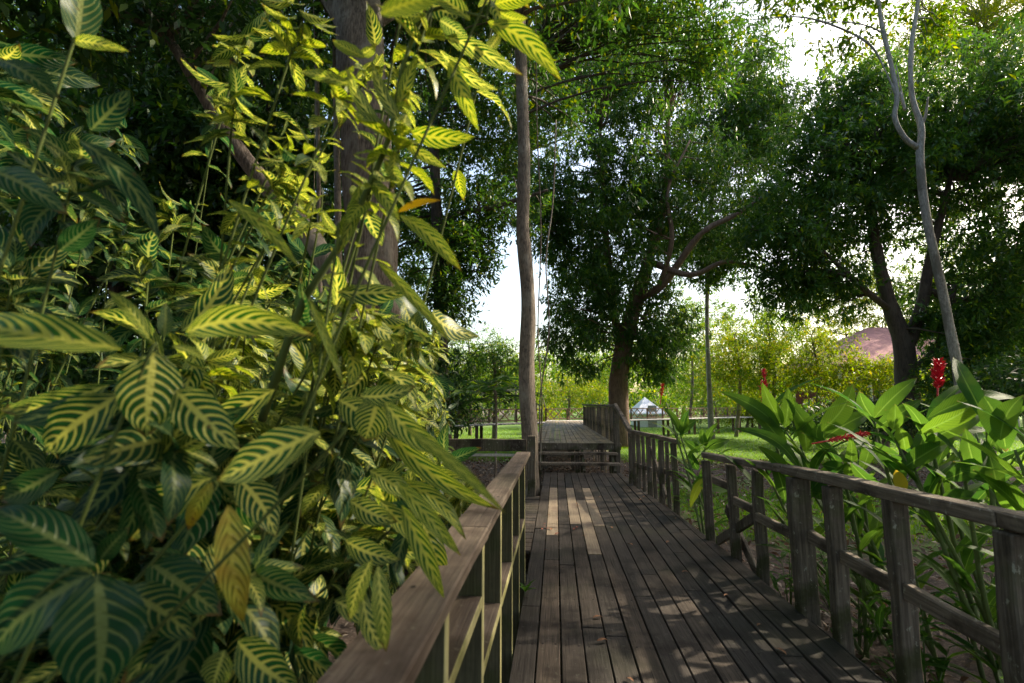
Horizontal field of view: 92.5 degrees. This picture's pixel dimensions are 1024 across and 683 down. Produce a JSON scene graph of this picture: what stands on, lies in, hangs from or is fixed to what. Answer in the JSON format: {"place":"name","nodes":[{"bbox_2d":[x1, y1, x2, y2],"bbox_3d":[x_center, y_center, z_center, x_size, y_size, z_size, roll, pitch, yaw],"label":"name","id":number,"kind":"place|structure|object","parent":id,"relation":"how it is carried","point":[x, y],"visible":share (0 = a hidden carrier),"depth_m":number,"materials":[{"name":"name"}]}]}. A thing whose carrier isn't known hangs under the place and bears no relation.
{"place":"outdoors","nodes":[
{"label":"outdoors","id":0,"kind":"place"},
{"bbox_2d":[1,406,1023,682],"bbox_3d":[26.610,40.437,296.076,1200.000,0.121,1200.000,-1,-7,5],"label":"ground","id":1,"kind":"structure","parent":0,"point":[879,650],"depth_m":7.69,"materials":[{"name":"green plant"}]},
{"bbox_2d":[0,322,138,508],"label":"undergrowth shrub","id":2,"kind":"object","parent":1,"relation":"on","point":[89,361],"visible":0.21,"depth_m":9.24,"materials":[{"name":"green plant"}]},
{"bbox_2d":[0,0,138,437],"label":"forest tree","id":3,"kind":"object","parent":1,"relation":"on","point":[62,130],"visible":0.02,"depth_m":16.35,"materials":[{"name":"green plant"}]},
{"bbox_2d":[0,0,158,135],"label":"shade tree","id":4,"kind":"object","parent":1,"relation":"on","point":[46,33],"visible":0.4,"depth_m":6.99,"materials":[{"name":"green plant"}]},
{"bbox_2d":[0,5,272,394],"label":"forest tree","id":5,"kind":"object","parent":1,"relation":"on","point":[154,130],"visible":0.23,"depth_m":12.49,"materials":[{"name":"green plant"}]},
{"bbox_2d":[0,66,334,575],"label":"variegated shrub","id":6,"kind":"object","parent":1,"relation":"on","point":[132,147],"visible":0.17,"depth_m":2.77,"materials":[{"name":"green plant"}]},
{"bbox_2d":[77,331,271,421],"bbox_3d":[-7.124,1.552,10.459,4.549,3.915,4.061,-1,-7,5],"label":"undergrowth shrub","id":7,"kind":"object","parent":1,"relation":"on","point":[138,351],"visible":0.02,"depth_m":10.13,"materials":[{"name":"green plant"}]},
{"bbox_2d":[99,0,329,376],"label":"forest tree","id":8,"kind":"object","parent":1,"relation":"on","point":[256,85],"visible":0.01,"depth_m":20.54,"materials":[{"name":"green plant"}]},
{"bbox_2d":[0,0,439,682],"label":"variegated shrub","id":9,"kind":"object","parent":1,"relation":"on","point":[88,602],"visible":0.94,"depth_m":0.93,"materials":[{"name":"green plant"}]},
{"bbox_2d":[136,0,344,393],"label":"forest tree","id":10,"kind":"object","parent":1,"relation":"on","point":[291,108],"visible":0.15,"depth_m":14.33,"materials":[{"name":"green plant"}]},
{"bbox_2d":[222,337,293,400],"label":"undergrowth shrub","id":11,"kind":"object","parent":1,"relation":"on","point":[283,390],"visible":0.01,"depth_m":11.80,"materials":[{"name":"green plant"}]},
{"bbox_2d":[89,200,505,682],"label":"variegated shrub","id":12,"kind":"object","parent":1,"relation":"on","point":[373,417],"visible":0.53,"depth_m":1.33,"materials":[{"name":"green plant"}]},
{"bbox_2d":[287,0,331,301],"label":"sapling","id":13,"kind":"object","parent":1,"relation":"on","point":[318,177],"visible":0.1,"depth_m":11.08,"materials":[{"name":"plant"}]},
{"bbox_2d":[250,2,399,356],"bbox_3d":[-12.848,-7.766,29.487,11.175,27.372,10.644,-6,-10,41],"label":"forest tree","id":14,"kind":"object","parent":1,"relation":"on","point":[325,114],"depth_m":28.93,"materials":[{"name":"green plant"}]},
{"bbox_2d":[311,0,341,264],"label":"sapling","id":15,"kind":"object","parent":1,"relation":"on","point":[337,188],"visible":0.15,"depth_m":12.01,"materials":[{"name":"plant"}]},
{"bbox_2d":[206,261,456,501],"bbox_3d":[-2.091,0.788,5.137,3.522,3.951,2.427,-1,-7,5],"label":"variegated shrub","id":16,"kind":"object","parent":1,"relation":"on","point":[445,384],"visible":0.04,"depth_m":4.70,"materials":[{"name":"green plant"}]},
{"bbox_2d":[134,0,560,605],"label":"variegated shrub","id":17,"kind":"object","parent":1,"relation":"on","point":[288,186],"visible":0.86,"depth_m":1.38,"materials":[{"name":"green plant"}]},
{"bbox_2d":[321,55,470,385],"bbox_3d":[-7.645,-6.920,32.022,10.938,26.297,9.306,-1,-7,5],"label":"forest tree","id":18,"kind":"object","parent":1,"relation":"on","point":[406,155],"visible":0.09,"depth_m":31.63,"materials":[{"name":"green plant"}]},
{"bbox_2d":[318,300,479,628],"bbox_3d":[-0.979,1.087,3.525,1.916,2.939,2.202,-1,-7,5],"label":"variegated shrub","id":19,"kind":"object","parent":1,"relation":"on","point":[426,421],"visible":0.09,"depth_m":3.29,"materials":[{"name":"green plant"}]},
{"bbox_2d":[316,452,530,682],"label":"boardwalk railing","id":20,"kind":"object","parent":1,"relation":"on","point":[464,629],"visible":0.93,"depth_m":1.72,"materials":[{"name":"brown wood"}]},
{"bbox_2d":[312,1,571,451],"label":"dark trunk tree","id":21,"kind":"object","parent":1,"relation":"on","point":[466,240],"visible":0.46,"depth_m":19.02,"materials":[{"name":"green plant"}]},
{"bbox_2d":[422,330,473,397],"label":"light tree","id":22,"kind":"object","parent":1,"relation":"on","point":[430,333],"visible":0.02,"depth_m":47.91,"materials":[{"name":"green plant"}]},
{"bbox_2d":[415,328,494,436],"bbox_3d":[-2.632,1.766,13.325,3.920,4.232,3.625,-4,-8,26],"label":"undergrowth shrub","id":23,"kind":"object","parent":1,"relation":"on","point":[439,368],"visible":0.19,"depth_m":13.24,"materials":[{"name":"green plant"}]},
{"bbox_2d":[393,496,539,552],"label":"side boardwalk","id":24,"kind":"structure","parent":1,"relation":"on","point":[531,506],"depth_m":6.54,"materials":[{"name":"brown wood"}]},
{"bbox_2d":[5,0,376,385],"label":"leaning tree","id":25,"kind":"object","parent":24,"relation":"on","point":[187,25],"visible":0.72,"depth_m":7.54,"materials":[{"name":"green plant"}]},
{"bbox_2d":[17,0,560,475],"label":"tree","id":26,"kind":"object","parent":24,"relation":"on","point":[349,20],"visible":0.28,"depth_m":8.98,"materials":[{"name":"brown plant"}]},
{"bbox_2d":[313,0,314,191],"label":"hanging vine","id":27,"kind":"object","parent":26,"relation":"hanging from","point":[314,112],"visible":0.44,"depth_m":9.47,"materials":[{"name":"brown plant"}]},
{"bbox_2d":[423,314,519,435],"bbox_3d":[-2.673,2.174,33.123,7.264,8.504,7.179,5,-9,-34],"label":"light tree","id":28,"kind":"object","parent":1,"relation":"on","point":[477,339],"visible":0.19,"depth_m":33.18,"materials":[{"name":"green plant"}]},
{"bbox_2d":[451,386,494,438],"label":"bush","id":29,"kind":"object","parent":1,"relation":"on","point":[455,435],"visible":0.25,"depth_m":23.85,"materials":[{"name":"green plant"}]},
{"bbox_2d":[448,436,535,530],"bbox_3d":[-2.645,2.439,8.610,6.162,1.590,0.235,-1,-7,8],"label":"beam railing","id":30,"kind":"object","parent":1,"relation":"on","point":[485,444],"visible":0.16,"depth_m":8.27,"materials":[{"name":"brown wood"}]},
{"bbox_2d":[447,375,544,477],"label":"fern leaved tree","id":31,"kind":"object","parent":1,"relation":"on","point":[500,388],"visible":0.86,"depth_m":10.40,"materials":[{"name":"green plant"}]},
{"bbox_2d":[449,331,544,438],"bbox_3d":[-0.865,2.529,27.215,5.122,6.287,4.670,-4,-8,27],"label":"light tree","id":32,"kind":"object","parent":1,"relation":"on","point":[494,361],"visible":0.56,"depth_m":26.69,"materials":[{"name":"green plant"}]},
{"bbox_2d":[135,335,866,422],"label":"woodland","id":33,"kind":"object","parent":1,"relation":"on","point":[651,395],"visible":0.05,"depth_m":69.37,"materials":[{"name":"green plant"}]},
{"bbox_2d":[477,353,554,421],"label":"light tree","id":34,"kind":"object","parent":1,"relation":"on","point":[511,404],"visible":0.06,"depth_m":59.52,"materials":[{"name":"green plant"}]},
{"bbox_2d":[380,0,662,500],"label":"slim tree","id":35,"kind":"object","parent":1,"relation":"on","point":[528,413],"visible":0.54,"depth_m":9.87,"materials":[{"name":"green plant"}]},
{"bbox_2d":[535,2,542,469],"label":"hanging vine","id":36,"kind":"object","parent":35,"relation":"hanging from","point":[540,263],"visible":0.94,"depth_m":9.85,"materials":[{"name":"brown plant"}]},
{"bbox_2d":[539,120,556,454],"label":"hanging vine","id":37,"kind":"object","parent":35,"relation":"hanging from","point":[546,281],"visible":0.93,"depth_m":11.23,"materials":[{"name":"brown plant"}]},
{"bbox_2d":[535,386,565,425],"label":"bush","id":38,"kind":"object","parent":1,"relation":"on","point":[550,410],"visible":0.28,"depth_m":35.58,"materials":[{"name":"green plant"}]},
{"bbox_2d":[535,368,608,419],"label":"light tree","id":39,"kind":"object","parent":1,"relation":"on","point":[570,391],"visible":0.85,"depth_m":42.53,"materials":[{"name":"green plant"}]},
{"bbox_2d":[538,421,621,490],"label":"raised platform","id":40,"kind":"structure","parent":1,"relation":"on","point":[577,436],"depth_m":13.60,"materials":[{"name":"brown wood"}]},
{"bbox_2d":[538,449,619,475],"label":"wooden steps","id":41,"kind":"structure","parent":40,"relation":"attached to","point":[582,464],"depth_m":11.22,"materials":[{"name":"brown wood"}]},
{"bbox_2d":[557,350,634,406],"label":"light tree","id":42,"kind":"object","parent":1,"relation":"on","point":[602,380],"visible":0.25,"depth_m":49.00,"materials":[{"name":"green plant"}]},
{"bbox_2d":[463,0,746,249],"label":"forest tree","id":43,"kind":"object","parent":1,"relation":"on","point":[512,188],"visible":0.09,"depth_m":30.80,"materials":[{"name":"green plant"}]},
{"bbox_2d":[582,403,632,483],"bbox_3d":[2.904,3.159,16.535,0.152,2.098,14.410,-1,-7,5],"label":"platform railing","id":44,"kind":"object","parent":1,"relation":"on","point":[603,420],"visible":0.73,"depth_m":12.96,"materials":[{"name":"brown wood"}]},
{"bbox_2d":[455,416,793,438],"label":"crossing walkway","id":45,"kind":"structure","parent":1,"relation":"on","point":[481,425],"depth_m":31.42,"materials":[{"name":"brown wood"}]},
{"bbox_2d":[451,409,542,422],"bbox_3d":[-4.204,3.673,23.794,13.615,0.770,1.438,3,-8,-25],"label":"lattice railing","id":46,"kind":"object","parent":45,"relation":"on","point":[498,420],"visible":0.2,"depth_m":25.24,"materials":[{"name":"brown wood"}]},
{"bbox_2d":[545,408,586,420],"bbox_3d":[4.022,4.513,30.271,5.233,0.770,0.150,5,-9,-36],"label":"lattice railing","id":47,"kind":"object","parent":45,"relation":"on","point":[566,418],"visible":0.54,"depth_m":29.50,"materials":[{"name":"brown wood"}]},
{"bbox_2d":[629,407,743,418],"bbox_3d":[14.924,5.381,36.972,21.375,0.770,0.132,5,-9,-36],"label":"lattice railing","id":48,"kind":"object","parent":45,"relation":"on","point":[677,414],"visible":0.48,"depth_m":34.54,"materials":[{"name":"brown wood"}]},
{"bbox_2d":[498,0,766,153],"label":"forest tree","id":49,"kind":"object","parent":1,"relation":"on","point":[705,63],"visible":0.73,"depth_m":16.74,"materials":[{"name":"green plant"}]},
{"bbox_2d":[629,397,666,426],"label":"white shelter","id":50,"kind":"object","parent":1,"relation":"on","point":[644,402],"visible":0.54,"depth_m":45.94,"materials":[{"name":"paint"}]},
{"bbox_2d":[648,406,656,426],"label":"door","id":51,"kind":"structure","parent":50,"relation":"in","point":[650,424],"depth_m":45.81,"materials":[{"name":"grey"}]},
{"bbox_2d":[529,1,772,447],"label":"mango tree","id":52,"kind":"object","parent":1,"relation":"on","point":[643,197],"visible":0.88,"depth_m":24.14,"materials":[{"name":"green plant"}]},
{"bbox_2d":[651,296,731,419],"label":"light tree","id":53,"kind":"object","parent":1,"relation":"on","point":[692,385],"visible":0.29,"depth_m":42.41,"materials":[{"name":"green plant"}]},
{"bbox_2d":[509,472,886,682],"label":"boardwalk","id":54,"kind":"structure","parent":1,"relation":"on","point":[692,623],"depth_m":3.64,"materials":[{"name":"brown wood"}]},
{"bbox_2d":[520,579,536,591],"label":"seedling","id":55,"kind":"object","parent":54,"relation":"on","point":[523,587],"visible":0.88,"depth_m":3.89,"materials":[{"name":"green plant"}]},
{"bbox_2d":[630,430,681,515],"bbox_3d":[2.339,2.324,8.096,0.117,1.585,2.513,0,-7,-1],"label":"boardwalk railing","id":56,"kind":"object","parent":54,"relation":"attached to","point":[661,468],"visible":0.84,"depth_m":7.94,"materials":[{"name":"brown wood"}]},
{"bbox_2d":[701,452,788,585],"bbox_3d":[2.237,1.897,4.622,0.194,1.630,1.928,0,-7,2],"label":"boardwalk railing","id":57,"kind":"object","parent":54,"relation":"attached to","point":[759,519],"visible":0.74,"depth_m":4.76,"materials":[{"name":"brown wood"}]},
{"bbox_2d":[780,465,1023,682],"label":"boardwalk railing","id":58,"kind":"object","parent":54,"relation":"attached to","point":[910,598],"visible":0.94,"depth_m":2.62,"materials":[{"name":"brown wood"}]},
{"bbox_2d":[652,383,744,545],"bbox_3d":[2.624,1.736,6.520,1.036,2.404,1.341,1,-7,-10],"label":"red ginger plant","id":59,"kind":"object","parent":1,"relation":"on","point":[684,424],"visible":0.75,"depth_m":6.81,"materials":[{"name":"green plant"}]},
{"bbox_2d":[685,387,735,427],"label":"bush","id":60,"kind":"object","parent":1,"relation":"on","point":[715,406],"visible":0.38,"depth_m":43.65,"materials":[{"name":"green plant"}]},
{"bbox_2d":[666,279,757,423],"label":"light tree","id":61,"kind":"object","parent":1,"relation":"on","point":[718,308],"visible":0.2,"depth_m":53.95,"materials":[{"name":"green plant"}]},
{"bbox_2d":[657,2,806,439],"bbox_3d":[13.853,-7.648,31.083,10.799,27.459,8.498,-1,-7,5],"label":"mango tree","id":62,"kind":"object","parent":1,"relation":"on","point":[763,106],"visible":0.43,"depth_m":30.05,"materials":[{"name":"green plant"}]},
{"bbox_2d":[452,427,1023,544],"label":"lawn grass","id":63,"kind":"structure","parent":1,"relation":"on","point":[771,513],"depth_m":18.46,"materials":[{"name":"green plant"}]},
{"bbox_2d":[716,392,761,428],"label":"bush","id":64,"kind":"object","parent":1,"relation":"on","point":[747,420],"visible":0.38,"depth_m":39.80,"materials":[{"name":"green plant"}]},
{"bbox_2d":[686,315,794,436],"bbox_3d":[14.799,2.199,31.824,7.027,8.153,6.844,-1,-7,5],"label":"light tree","id":65,"kind":"object","parent":1,"relation":"on","point":[740,360],"visible":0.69,"depth_m":31.47,"materials":[{"name":"green plant"}]},
{"bbox_2d":[711,286,812,407],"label":"light tree","id":66,"kind":"object","parent":1,"relation":"on","point":[741,318],"visible":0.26,"depth_m":50.58,"materials":[{"name":"green plant"}]},
{"bbox_2d":[727,300,813,405],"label":"light tree","id":67,"kind":"object","parent":1,"relation":"on","point":[774,391],"visible":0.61,"depth_m":29.61,"materials":[{"name":"green plant"}]},
{"bbox_2d":[769,531,817,607],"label":"seedling","id":68,"kind":"object","parent":1,"relation":"on","point":[783,577],"visible":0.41,"depth_m":4.92,"materials":[{"name":"green plant"}]},
{"bbox_2d":[758,396,832,449],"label":"bush","id":69,"kind":"object","parent":1,"relation":"on","point":[810,413],"visible":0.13,"depth_m":22.60,"materials":[{"name":"green plant"}]},
{"bbox_2d":[749,315,880,441],"bbox_3d":[17.118,2.014,27.614,6.340,7.444,5.902,-1,-7,5],"label":"light tree","id":70,"kind":"object","parent":1,"relation":"on","point":[824,339],"visible":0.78,"depth_m":27.20,"materials":[{"name":"green plant"}]},
{"bbox_2d":[816,548,852,593],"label":"seedling","id":71,"kind":"object","parent":1,"relation":"on","point":[824,562],"visible":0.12,"depth_m":5.10,"materials":[{"name":"green plant"}]},
{"bbox_2d":[714,368,976,661],"bbox_3d":[2.722,1.428,4.188,1.842,2.426,1.308,-1,-7,5],"label":"red ginger plant","id":72,"kind":"object","parent":1,"relation":"on","point":[768,414],"visible":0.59,"depth_m":4.08,"materials":[{"name":"green plant"}]},
{"bbox_2d":[780,245,910,355],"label":"light tree","id":73,"kind":"object","parent":1,"relation":"on","point":[865,322],"visible":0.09,"depth_m":46.97,"materials":[{"name":"green plant"}]},
{"bbox_2d":[818,575,890,662],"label":"seedling","id":74,"kind":"object","parent":1,"relation":"on","point":[871,638],"visible":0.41,"depth_m":3.93,"materials":[{"name":"green plant"}]},
{"bbox_2d":[742,0,984,484],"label":"pale bark tree","id":75,"kind":"object","parent":1,"relation":"on","point":[934,21],"visible":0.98,"depth_m":14.09,"materials":[{"name":"green plant"}]},
{"bbox_2d":[722,16,1023,454],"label":"mango tree","id":76,"kind":"object","parent":1,"relation":"on","point":[976,148],"visible":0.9,"depth_m":19.68,"materials":[{"name":"green plant"}]},
{"bbox_2d":[817,388,932,467],"bbox_3d":[12.722,2.933,16.552,3.915,2.767,4.198,-1,-7,5],"label":"bush","id":77,"kind":"object","parent":1,"relation":"on","point":[904,426],"visible":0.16,"depth_m":16.32,"materials":[{"name":"green plant"}]},
{"bbox_2d":[818,347,945,442],"bbox_3d":[18.778,2.798,25.430,5.647,5.325,4.712,-1,-7,5],"label":"light tree","id":78,"kind":"object","parent":1,"relation":"on","point":[873,378],"visible":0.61,"depth_m":25.03,"materials":[{"name":"green plant"}]},
{"bbox_2d":[776,327,1023,428],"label":"red roofed house","id":79,"kind":"structure","parent":1,"relation":"on","point":[880,342],"depth_m":40.63,"materials":[{"name":"red tile"}]},
{"bbox_2d":[805,357,1023,682],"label":"red ginger plant","id":80,"kind":"object","parent":1,"relation":"on","point":[930,444],"visible":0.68,"depth_m":3.23,"materials":[{"name":"green plant"}]},
{"bbox_2d":[857,591,976,682],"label":"seedling","id":81,"kind":"object","parent":1,"relation":"on","point":[878,616],"visible":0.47,"depth_m":3.20,"materials":[{"name":"green plant"}]},
{"bbox_2d":[855,220,991,327],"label":"light tree","id":82,"kind":"object","parent":1,"relation":"on","point":[906,270],"visible":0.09,"depth_m":46.76,"materials":[{"name":"green plant"}]},
{"bbox_2d":[921,364,948,406],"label":"light tree","id":83,"kind":"object","parent":1,"relation":"on","point":[924,399],"visible":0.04,"depth_m":27.91,"materials":[{"name":"green plant"}]},
{"bbox_2d":[847,0,1023,426],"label":"sunlit tree","id":84,"kind":"object","parent":1,"relation":"on","point":[986,12],"visible":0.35,"depth_m":35.33,"materials":[{"name":"green plant"}]},
{"bbox_2d":[917,551,994,658],"bbox_3d":[3.847,2.126,4.019,0.741,0.921,0.554,1,-7,-10],"label":"seedling","id":85,"kind":"object","parent":1,"relation":"on","point":[991,568],"visible":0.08,"depth_m":3.98,"materials":[{"name":"green plant"}]},
{"bbox_2d":[902,340,1023,453],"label":"light tree","id":86,"kind":"object","parent":1,"relation":"on","point":[932,390],"visible":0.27,"depth_m":17.58,"materials":[{"name":"green plant"}]},
{"bbox_2d":[915,347,1023,417],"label":"light tree","id":87,"kind":"object","parent":1,"relation":"on","point":[1011,381],"visible":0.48,"depth_m":13.70,"materials":[{"name":"green plant"}]},
{"bbox_2d":[936,401,1023,682],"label":"red ginger plant","id":88,"kind":"object","parent":1,"relation":"on","point":[1005,494],"visible":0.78,"depth_m":2.61,"materials":[{"name":"green plant"}]},
{"bbox_2d":[998,669,1003,682],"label":"seedling","id":89,"kind":"object","parent":1,"relation":"on","point":[1000,675],"visible":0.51,"depth_m":2.57,"materials":[{"name":"green plant"}]},
{"bbox_2d":[987,3,1023,32],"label":"shade tree","id":90,"kind":"object","parent":1,"relation":"on","point":[1020,13],"visible":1,"depth_m":9.81,"materials":[{"name":"green plant"}]},
{"bbox_2d":[997,71,1023,111],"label":"shade tree","id":91,"kind":"object","parent":1,"relation":"on","point":[1007,101],"visible":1,"depth_m":13.89,"materials":[{"name":"green plant"}]},
{"bbox_2d":[1,0,1023,405],"label":"sky","id":92,"kind":"structure","parent":0,"point":[503,301],"materials":[{"name":"white"}]}
]}

